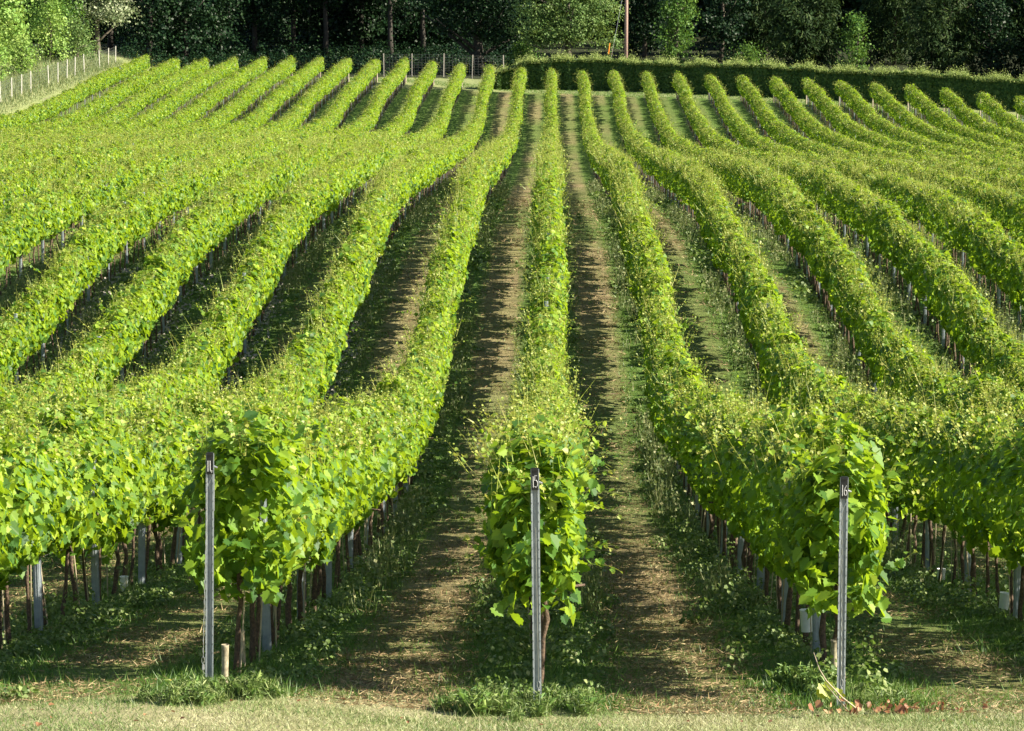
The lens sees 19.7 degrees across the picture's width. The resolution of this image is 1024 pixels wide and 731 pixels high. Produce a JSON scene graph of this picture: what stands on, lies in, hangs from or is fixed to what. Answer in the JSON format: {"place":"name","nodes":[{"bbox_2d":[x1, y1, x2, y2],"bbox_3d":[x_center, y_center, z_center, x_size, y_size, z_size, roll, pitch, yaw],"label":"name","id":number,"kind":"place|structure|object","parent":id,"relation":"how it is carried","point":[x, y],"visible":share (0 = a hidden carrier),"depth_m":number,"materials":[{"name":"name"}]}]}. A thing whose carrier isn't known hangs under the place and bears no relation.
{"place":"outdoors","nodes":[
{"label":"outdoors","id":0,"kind":"place"},
{"bbox_2d":[0,48,125,113],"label":"rough grass","id":1,"kind":"structure","parent":0,"point":[62,79],"depth_m":223.71,"materials":[{"name":"green plant"}]},
{"bbox_2d":[0,10,1023,730],"bbox_3d":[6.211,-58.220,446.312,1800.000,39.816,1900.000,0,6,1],"label":"ground","id":2,"kind":"structure","parent":0,"point":[532,132],"depth_m":65.32,"materials":[{"name":"brown soil"}]},
{"bbox_2d":[0,24,20,80],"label":"shrub","id":3,"kind":"object","parent":2,"relation":"on","point":[4,72],"visible":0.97,"depth_m":213.76,"materials":[{"name":"green plant"}]},
{"bbox_2d":[0,0,38,67],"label":"bushy tree","id":4,"kind":"object","parent":2,"relation":"on","point":[10,17],"visible":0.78,"depth_m":232.04,"materials":[{"name":"green plant"}]},
{"bbox_2d":[0,23,46,75],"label":"shrub","id":5,"kind":"object","parent":2,"relation":"on","point":[21,60],"visible":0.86,"depth_m":221.83,"materials":[{"name":"green plant"}]},
{"bbox_2d":[30,437,42,630],"bbox_3d":[-4.538,1.656,28.127,0.084,1.960,0.039,-1,6,1],"label":"trellis post","id":6,"kind":"object","parent":2,"relation":"on","point":[37,597],"visible":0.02,"depth_m":28.18,"materials":[{"name":"metal"}]},
{"bbox_2d":[18,0,75,63],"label":"bushy tree","id":7,"kind":"object","parent":2,"relation":"on","point":[50,10],"visible":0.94,"depth_m":239.00,"materials":[{"name":"green plant"}]},
{"bbox_2d":[9,0,88,54],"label":"bushy tree","id":8,"kind":"object","parent":2,"relation":"on","point":[64,12],"visible":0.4,"depth_m":252.45,"materials":[{"name":"green plant"}]},
{"bbox_2d":[39,38,73,62],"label":"shrub","id":9,"kind":"object","parent":2,"relation":"on","point":[57,57],"visible":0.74,"depth_m":240.13,"materials":[{"name":"green plant"}]},
{"bbox_2d":[0,46,115,101],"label":"wire fence","id":10,"kind":"object","parent":2,"relation":"on","point":[74,72],"visible":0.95,"depth_m":218.40,"materials":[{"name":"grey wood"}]},
{"bbox_2d":[0,51,150,128],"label":"vine row","id":11,"kind":"object","parent":2,"relation":"on","point":[79,93],"visible":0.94,"depth_m":206.89,"materials":[{"name":"green plant"}]},
{"bbox_2d":[57,7,102,60],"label":"shrub","id":12,"kind":"object","parent":2,"relation":"on","point":[85,45],"visible":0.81,"depth_m":246.68,"materials":[{"name":"green plant"}]},
{"bbox_2d":[0,56,180,132],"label":"vine row","id":13,"kind":"object","parent":2,"relation":"on","point":[124,89],"visible":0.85,"depth_m":208.04,"materials":[{"name":"green plant"}]},
{"bbox_2d":[89,458,99,604],"bbox_3d":[-4.482,1.680,31.637,0.084,1.960,0.039,0,7,1],"label":"trellis post","id":14,"kind":"object","parent":2,"relation":"on","point":[95,572],"depth_m":31.70,"materials":[{"name":"metal"}]},
{"bbox_2d":[66,0,142,48],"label":"dark tree","id":15,"kind":"object","parent":2,"relation":"on","point":[111,39],"visible":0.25,"depth_m":276.58,"materials":[{"name":"green plant"}]},
{"bbox_2d":[0,57,209,135],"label":"vine row","id":16,"kind":"object","parent":2,"relation":"on","point":[149,94],"visible":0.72,"depth_m":208.20,"materials":[{"name":"green plant"}]},
{"bbox_2d":[65,0,144,55],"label":"whitebeam tree","id":17,"kind":"object","parent":2,"relation":"on","point":[115,12],"visible":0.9,"depth_m":257.15,"materials":[{"name":"green plant"}]},
{"bbox_2d":[0,54,238,136],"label":"vine row","id":18,"kind":"object","parent":2,"relation":"on","point":[193,86],"visible":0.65,"depth_m":204.91,"materials":[{"name":"green plant"}]},
{"bbox_2d":[0,56,268,142],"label":"vine row","id":19,"kind":"object","parent":2,"relation":"on","point":[224,88],"visible":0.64,"depth_m":204.55,"materials":[{"name":"green plant"}]},
{"bbox_2d":[138,427,144,583],"bbox_3d":[-4.408,1.698,35.167,0.085,1.960,0.040,1,6,1],"label":"trellis post","id":20,"kind":"object","parent":2,"relation":"on","point":[141,551],"visible":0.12,"depth_m":35.22,"materials":[{"name":"metal"}]},
{"bbox_2d":[0,55,296,152],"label":"vine row","id":21,"kind":"object","parent":2,"relation":"on","point":[241,101],"visible":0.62,"depth_m":196.36,"materials":[{"name":"green plant"}]},
{"bbox_2d":[108,0,190,55],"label":"dark tree","id":22,"kind":"object","parent":2,"relation":"on","point":[148,34],"visible":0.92,"depth_m":269.45,"materials":[{"name":"green plant"}]},
{"bbox_2d":[0,57,324,201],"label":"vine row","id":23,"kind":"object","parent":2,"relation":"on","point":[264,112],"visible":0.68,"depth_m":170.54,"materials":[{"name":"green plant"}]},
{"bbox_2d":[0,58,353,216],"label":"vine row","id":24,"kind":"object","parent":2,"relation":"on","point":[67,161],"visible":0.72,"depth_m":113.21,"materials":[{"name":"green plant"}]},
{"bbox_2d":[176,473,181,563],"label":"trellis post","id":25,"kind":"object","parent":2,"relation":"on","point":[180,552],"depth_m":38.76,"materials":[{"name":"metal"}]},
{"bbox_2d":[125,671,236,706],"bbox_3d":[-2.451,2.422,22.024,0.840,0.264,0.603,-3,7,-25],"label":"weed clump","id":26,"kind":"object","parent":2,"relation":"on","point":[192,691],"visible":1,"depth_m":21.98,"materials":[{"name":"green plant"}]},
{"bbox_2d":[134,0,227,62],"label":"dark tree","id":27,"kind":"object","parent":2,"relation":"on","point":[187,9],"visible":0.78,"depth_m":271.58,"materials":[{"name":"green plant"}]},
{"bbox_2d":[0,57,383,294],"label":"vine row","id":28,"kind":"object","parent":2,"relation":"on","point":[32,222],"visible":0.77,"depth_m":93.73,"materials":[{"name":"green plant"}]},
{"bbox_2d":[0,57,409,385],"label":"vine row","id":29,"kind":"object","parent":2,"relation":"on","point":[119,229],"visible":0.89,"depth_m":80.81,"materials":[{"name":"green plant"}]},
{"bbox_2d":[201,452,217,679],"bbox_3d":[-2.355,1.603,22.822,0.167,1.881,0.093,-5,8,-41],"label":"numbered post","id":30,"kind":"object","parent":2,"relation":"on","point":[209,565],"visible":0.98,"depth_m":22.83,"materials":[{"name":"metal"}]},
{"bbox_2d":[30,260,391,404],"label":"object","id":31,"kind":"object","parent":2,"relation":"on","point":[245,355],"visible":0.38,"depth_m":73.82,"materials":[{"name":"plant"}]},
{"bbox_2d":[179,0,250,58],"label":"dark tree","id":32,"kind":"object","parent":2,"relation":"on","point":[228,13],"visible":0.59,"depth_m":280.33,"materials":[{"name":"green plant"}]},
{"bbox_2d":[0,61,437,408],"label":"vine row","id":33,"kind":"object","parent":2,"relation":"on","point":[131,320],"visible":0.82,"depth_m":75.14,"materials":[{"name":"green plant"}]},
{"bbox_2d":[221,644,228,683],"bbox_3d":[-2.200,2.301,22.636,0.060,0.330,0.059,1,6,1],"label":"vine guard","id":34,"kind":"object","parent":2,"relation":"on","point":[225,656],"visible":0.8,"depth_m":22.61,"materials":[{"name":"plastic"}]},
{"bbox_2d":[0,62,467,492],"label":"vine row","id":35,"kind":"object","parent":2,"relation":"on","point":[234,312],"visible":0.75,"depth_m":71.00,"materials":[{"name":"green plant"}]},
{"bbox_2d":[188,665,288,700],"bbox_3d":[-2.100,2.408,22.447,0.822,0.288,0.630,0,6,1],"label":"weed clump","id":36,"kind":"object","parent":2,"relation":"on","point":[259,685],"visible":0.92,"depth_m":22.32,"materials":[{"name":"green plant"}]},
{"bbox_2d":[0,63,496,649],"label":"vine row","id":37,"kind":"object","parent":2,"relation":"on","point":[58,459],"visible":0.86,"depth_m":34.67,"materials":[{"name":"green plant"}]},
{"bbox_2d":[256,467,271,651],"bbox_3d":[-2.171,1.607,25.826,0.129,1.961,0.058,-2,7,-22],"label":"trellis post","id":38,"kind":"object","parent":2,"relation":"on","point":[266,630],"depth_m":25.89,"materials":[{"name":"metal"}]},
{"bbox_2d":[232,0,299,56],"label":"dark tree","id":39,"kind":"object","parent":2,"relation":"on","point":[252,8],"visible":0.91,"depth_m":285.18,"materials":[{"name":"green plant"}]},
{"bbox_2d":[276,0,322,51],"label":"dark tree","id":40,"kind":"object","parent":2,"relation":"on","point":[301,21],"visible":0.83,"depth_m":289.44,"materials":[{"name":"green plant"}]},
{"bbox_2d":[289,0,351,55],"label":"dark tree","id":41,"kind":"object","parent":2,"relation":"on","point":[325,3],"visible":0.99,"depth_m":283.21,"materials":[{"name":"green plant"}]},
{"bbox_2d":[112,12,536,74],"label":"undergrowth","id":42,"kind":"object","parent":2,"relation":"on","point":[373,53],"visible":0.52,"depth_m":274.11,"materials":[{"name":"green plant"}]},
{"bbox_2d":[325,561,331,597],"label":"trellis post","id":43,"kind":"object","parent":2,"relation":"on","point":[328,567],"depth_m":32.94,"materials":[{"name":"metal"}]},
{"bbox_2d":[143,65,527,673],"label":"vine row","id":44,"kind":"object","parent":2,"relation":"on","point":[322,481],"visible":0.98,"depth_m":28.99,"materials":[{"name":"green plant"}]},
{"bbox_2d":[346,530,352,572],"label":"trellis post","id":45,"kind":"object","parent":2,"relation":"on","point":[350,541],"depth_m":36.44,"materials":[{"name":"metal"}]},
{"bbox_2d":[322,0,393,51],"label":"dark tree","id":46,"kind":"object","parent":2,"relation":"on","point":[361,6],"visible":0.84,"depth_m":291.68,"materials":[{"name":"green plant"}]},
{"bbox_2d":[376,0,424,52],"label":"dark tree","id":47,"kind":"object","parent":2,"relation":"on","point":[403,5],"visible":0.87,"depth_m":280.99,"materials":[{"name":"green plant"}]},
{"bbox_2d":[394,0,465,51],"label":"dark tree","id":48,"kind":"object","parent":2,"relation":"on","point":[422,24],"visible":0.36,"depth_m":287.68,"materials":[{"name":"green plant"}]},
{"bbox_2d":[383,53,503,78],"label":"wire fence","id":49,"kind":"object","parent":2,"relation":"on","point":[443,64],"visible":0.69,"depth_m":253.62,"materials":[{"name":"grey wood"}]},
{"bbox_2d":[407,0,531,71],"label":"spreading tree","id":50,"kind":"object","parent":2,"relation":"on","point":[479,22],"visible":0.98,"depth_m":262.54,"materials":[{"name":"green plant"}]},
{"bbox_2d":[424,679,528,716],"bbox_3d":[-0.236,2.494,22.303,0.865,0.322,0.873,0,6,1],"label":"weed clump","id":51,"kind":"object","parent":2,"relation":"on","point":[470,700],"visible":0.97,"depth_m":22.10,"materials":[{"name":"green plant"}]},
{"bbox_2d":[0,0,1019,52],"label":"woodland","id":52,"kind":"object","parent":2,"relation":"on","point":[347,25],"visible":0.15,"depth_m":297.66,"materials":[{"name":"green plant"}]},
{"bbox_2d":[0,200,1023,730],"bbox_3d":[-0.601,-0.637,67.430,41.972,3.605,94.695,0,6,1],"label":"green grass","id":53,"kind":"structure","parent":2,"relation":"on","point":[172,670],"depth_m":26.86,"materials":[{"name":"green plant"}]},
{"bbox_2d":[0,195,1023,715],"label":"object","id":54,"kind":"structure","parent":2,"relation":"on","point":[368,669],"depth_m":28.43,"materials":[{"name":"brown soil"}]},
{"bbox_2d":[0,175,1023,702],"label":"weeds","id":55,"kind":"object","parent":2,"relation":"on","point":[734,600],"visible":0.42,"depth_m":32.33,"materials":[{"name":"green plant"}]},
{"bbox_2d":[22,685,1002,726],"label":"dead leaves","id":56,"kind":"object","parent":2,"relation":"on","point":[901,708],"visible":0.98,"depth_m":22.23,"materials":[{"name":"brown plant"}]},
{"bbox_2d":[4,67,1023,196],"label":"trellis post","id":57,"kind":"object","parent":2,"relation":"on","point":[506,170],"visible":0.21,"depth_m":210.37,"materials":[{"name":"metal"}]},
{"bbox_2d":[477,688,555,722],"bbox_3d":[0.023,2.534,22.096,0.589,0.262,0.610,-6,8,-44],"label":"weed clump","id":58,"kind":"object","parent":2,"relation":"on","point":[535,709],"visible":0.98,"depth_m":22.03,"materials":[{"name":"green plant"}]},
{"bbox_2d":[502,36,550,66],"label":"shrub","id":59,"kind":"object","parent":2,"relation":"on","point":[517,52],"visible":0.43,"depth_m":261.31,"materials":[{"name":"green plant"}]},
{"bbox_2d":[442,68,624,689],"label":"vine row","id":60,"kind":"object","parent":2,"relation":"on","point":[541,431],"visible":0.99,"depth_m":23.71,"materials":[{"name":"green plant"}]},
{"bbox_2d":[531,468,542,699],"bbox_3d":[0.196,1.716,22.255,0.090,1.910,0.076,-1,6,0],"label":"numbered post","id":61,"kind":"object","parent":2,"relation":"on","point":[535,545],"visible":0.97,"depth_m":22.26,"materials":[{"name":"metal"}]},
{"bbox_2d":[507,682,605,716],"bbox_3d":[0.297,2.541,22.419,0.878,0.280,0.851,0,6,1],"label":"weed clump","id":62,"kind":"object","parent":2,"relation":"on","point":[580,701],"visible":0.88,"depth_m":22.31,"materials":[{"name":"green plant"}]},
{"bbox_2d":[504,0,630,55],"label":"leafy tree","id":63,"kind":"object","parent":2,"relation":"on","point":[592,8],"visible":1,"depth_m":256.84,"materials":[{"name":"green plant"}]},
{"bbox_2d":[608,0,627,57],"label":"utility pole","id":64,"kind":"object","parent":2,"relation":"on","point":[626,32],"visible":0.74,"depth_m":252.54,"materials":[{"name":"brown wood"}]},
{"bbox_2d":[605,0,675,56],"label":"leafy tree","id":65,"kind":"object","parent":2,"relation":"on","point":[642,14],"visible":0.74,"depth_m":282.82,"materials":[{"name":"green plant"}]},
{"bbox_2d":[649,0,701,63],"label":"leafy tree","id":66,"kind":"object","parent":2,"relation":"on","point":[680,15],"visible":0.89,"depth_m":265.27,"materials":[{"name":"green plant"}]},
{"bbox_2d":[685,0,758,61],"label":"leafy tree","id":67,"kind":"object","parent":2,"relation":"on","point":[723,33],"visible":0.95,"depth_m":277.49,"materials":[{"name":"green plant"}]},
{"bbox_2d":[737,536,743,575],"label":"trellis post","id":68,"kind":"object","parent":2,"relation":"on","point":[740,545],"depth_m":36.03,"materials":[{"name":"metal"}]},
{"bbox_2d":[726,38,772,63],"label":"shrub","id":69,"kind":"object","parent":2,"relation":"on","point":[749,51],"visible":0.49,"depth_m":259.75,"materials":[{"name":"green plant"}]},
{"bbox_2d":[482,45,1023,110],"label":"hedge","id":70,"kind":"object","parent":2,"relation":"on","point":[997,87],"visible":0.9,"depth_m":228.91,"materials":[{"name":"green plant"}]},
{"bbox_2d":[574,70,936,682],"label":"vine row","id":71,"kind":"object","parent":2,"relation":"on","point":[764,483],"visible":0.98,"depth_m":28.22,"materials":[{"name":"green plant"}]},
{"bbox_2d":[717,0,802,56],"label":"yew tree","id":72,"kind":"object","parent":2,"relation":"on","point":[756,17],"visible":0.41,"depth_m":284.44,"materials":[{"name":"green plant"}]},
{"bbox_2d":[781,578,787,621],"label":"trellis post","id":73,"kind":"object","parent":2,"relation":"on","point":[785,593],"depth_m":28.98,"materials":[{"name":"metal"}]},
{"bbox_2d":[761,0,850,69],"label":"yew tree","id":74,"kind":"object","parent":2,"relation":"on","point":[795,26],"visible":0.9,"depth_m":261.50,"materials":[{"name":"green plant"}]},
{"bbox_2d":[800,608,811,631],"bbox_3d":[2.646,2.292,26.554,0.118,0.200,0.116,-3,6,1],"label":"vine guard","id":75,"kind":"object","parent":2,"relation":"on","point":[805,624],"visible":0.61,"depth_m":26.51,"materials":[{"name":"white plastic"}]},
{"bbox_2d":[765,660,857,690],"bbox_3d":[2.446,2.500,23.529,0.643,0.308,0.896,-4,7,-30],"label":"weed clump","id":76,"kind":"object","parent":2,"relation":"on","point":[782,672],"visible":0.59,"depth_m":23.53,"materials":[{"name":"green plant"}]},
{"bbox_2d":[605,70,1023,622],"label":"vine row","id":77,"kind":"object","parent":2,"relation":"on","point":[972,489],"visible":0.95,"depth_m":38.96,"materials":[{"name":"green plant"}]},
{"bbox_2d":[811,511,820,661],"bbox_3d":[2.623,1.629,25.439,0.125,1.961,0.070,5,8,42],"label":"trellis post","id":78,"kind":"object","parent":2,"relation":"on","point":[815,624],"depth_m":25.48,"materials":[{"name":"metal"}]},
{"bbox_2d":[640,71,1023,422],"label":"vine row","id":79,"kind":"object","parent":2,"relation":"on","point":[863,313],"visible":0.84,"depth_m":70.32,"materials":[{"name":"green plant"}]},
{"bbox_2d":[831,639,836,669],"bbox_3d":[2.616,2.377,23.991,0.060,0.300,0.059,0,6,1],"label":"vine guard","id":80,"kind":"object","parent":2,"relation":"on","point":[834,647],"visible":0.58,"depth_m":23.96,"materials":[{"name":"plastic"}]},
{"bbox_2d":[813,652,855,709],"bbox_3d":[2.438,2.408,22.370,0.370,0.426,0.135,3,7,23],"label":"broken shoot","id":81,"kind":"object","parent":2,"relation":"on","point":[825,690],"visible":0.99,"depth_m":22.39,"materials":[{"name":"yellow plant"}]},
{"bbox_2d":[837,476,850,707],"bbox_3d":[2.503,1.754,22.409,0.089,1.840,0.137,3,7,29],"label":"numbered post","id":82,"kind":"object","parent":2,"relation":"on","point":[842,586],"visible":0.99,"depth_m":22.42,"materials":[{"name":"metal"}]},
{"bbox_2d":[672,70,1023,394],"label":"vine row","id":83,"kind":"object","parent":2,"relation":"on","point":[949,291],"visible":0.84,"depth_m":77.31,"materials":[{"name":"green plant"}]},
{"bbox_2d":[829,10,879,69],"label":"shrub","id":84,"kind":"object","parent":2,"relation":"on","point":[858,54],"visible":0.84,"depth_m":257.64,"materials":[{"name":"green plant"}]},
{"bbox_2d":[701,73,1023,332],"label":"vine row","id":85,"kind":"object","parent":2,"relation":"on","point":[982,231],"visible":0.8,"depth_m":89.58,"materials":[{"name":"green plant"}]},
{"bbox_2d":[735,75,1023,244],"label":"vine row","id":86,"kind":"object","parent":2,"relation":"on","point":[998,200],"visible":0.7,"depth_m":114.66,"materials":[{"name":"green plant"}]},
{"bbox_2d":[813,679,946,707],"bbox_3d":[2.828,2.526,22.658,1.035,0.266,0.489,-2,6,-17],"label":"weed clump","id":87,"kind":"object","parent":2,"relation":"on","point":[864,696],"visible":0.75,"depth_m":22.59,"materials":[{"name":"green plant"}]},
{"bbox_2d":[841,0,935,65],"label":"yew tree","id":88,"kind":"object","parent":2,"relation":"on","point":[888,40],"visible":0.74,"depth_m":275.74,"materials":[{"name":"green plant"}]},
{"bbox_2d":[768,76,1023,197],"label":"vine row","id":89,"kind":"object","parent":2,"relation":"on","point":[806,122],"visible":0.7,"depth_m":158.46,"materials":[{"name":"green plant"}]},
{"bbox_2d":[884,679,917,696],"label":"weed clump","id":90,"kind":"object","parent":2,"relation":"on","point":[900,687],"visible":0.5,"depth_m":23.04,"materials":[{"name":"green plant"}]},
{"bbox_2d":[801,77,1023,197],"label":"vine row","id":91,"kind":"object","parent":2,"relation":"on","point":[836,117],"visible":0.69,"depth_m":177.04,"materials":[{"name":"green plant"}]},
{"bbox_2d":[925,468,930,569],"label":"trellis post","id":92,"kind":"object","parent":2,"relation":"on","point":[927,547],"visible":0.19,"depth_m":36.80,"materials":[{"name":"metal"}]},
{"bbox_2d":[833,80,1023,164],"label":"vine row","id":93,"kind":"object","parent":2,"relation":"on","point":[861,108],"visible":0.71,"depth_m":187.76,"materials":[{"name":"green plant"}]},
{"bbox_2d":[868,80,1023,160],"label":"vine row","id":94,"kind":"object","parent":2,"relation":"on","point":[885,100],"visible":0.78,"depth_m":192.14,"materials":[{"name":"green plant"}]},
{"bbox_2d":[896,0,998,76],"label":"yew tree","id":95,"kind":"object","parent":2,"relation":"on","point":[936,38],"visible":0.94,"depth_m":259.21,"materials":[{"name":"green plant"}]},
{"bbox_2d":[903,84,1023,153],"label":"vine row","id":96,"kind":"object","parent":2,"relation":"on","point":[916,98],"visible":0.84,"depth_m":197.25,"materials":[{"name":"green plant"}]},
{"bbox_2d":[939,87,1023,144],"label":"vine row","id":97,"kind":"object","parent":2,"relation":"on","point":[964,114],"visible":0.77,"depth_m":200.62,"materials":[{"name":"green plant"}]},
{"bbox_2d":[965,0,1023,78],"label":"leafy tree","id":98,"kind":"object","parent":2,"relation":"on","point":[992,53],"visible":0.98,"depth_m":258.92,"materials":[{"name":"green plant"}]},
{"bbox_2d":[974,91,1023,136],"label":"vine row","id":99,"kind":"object","parent":2,"relation":"on","point":[1001,116],"visible":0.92,"depth_m":205.97,"materials":[{"name":"green plant"}]},
{"bbox_2d":[981,0,1023,78],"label":"yew tree","id":100,"kind":"object","parent":2,"relation":"on","point":[1017,15],"visible":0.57,"depth_m":262.39,"materials":[{"name":"green plant"}]},
{"bbox_2d":[999,591,1008,609],"bbox_3d":[5.119,2.460,30.713,0.118,0.200,0.116,6,6,0],"label":"vine guard","id":101,"kind":"object","parent":2,"relation":"on","point":[1004,600],"visible":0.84,"depth_m":30.67,"materials":[{"name":"white plastic"}]},
{"bbox_2d":[1013,481,1022,617],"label":"trellis post","id":102,"kind":"object","parent":2,"relation":"on","point":[1017,578],"depth_m":29.76,"materials":[{"name":"metal"}]},
{"bbox_2d":[1013,96,1023,121],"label":"vine row","id":103,"kind":"object","parent":2,"relation":"on","point":[1018,100],"visible":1,"depth_m":210.99,"materials":[{"name":"green plant"}]},
{"bbox_2d":[0,678,1023,730],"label":"dry grass","id":104,"kind":"structure","parent":0,"point":[674,728],"depth_m":21.71,"materials":[{"name":"plant"}]},
{"bbox_2d":[220,77,1022,119],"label":"short grass","id":105,"kind":"structure","parent":0,"point":[600,94],"depth_m":230.05,"materials":[{"name":"green plant"}]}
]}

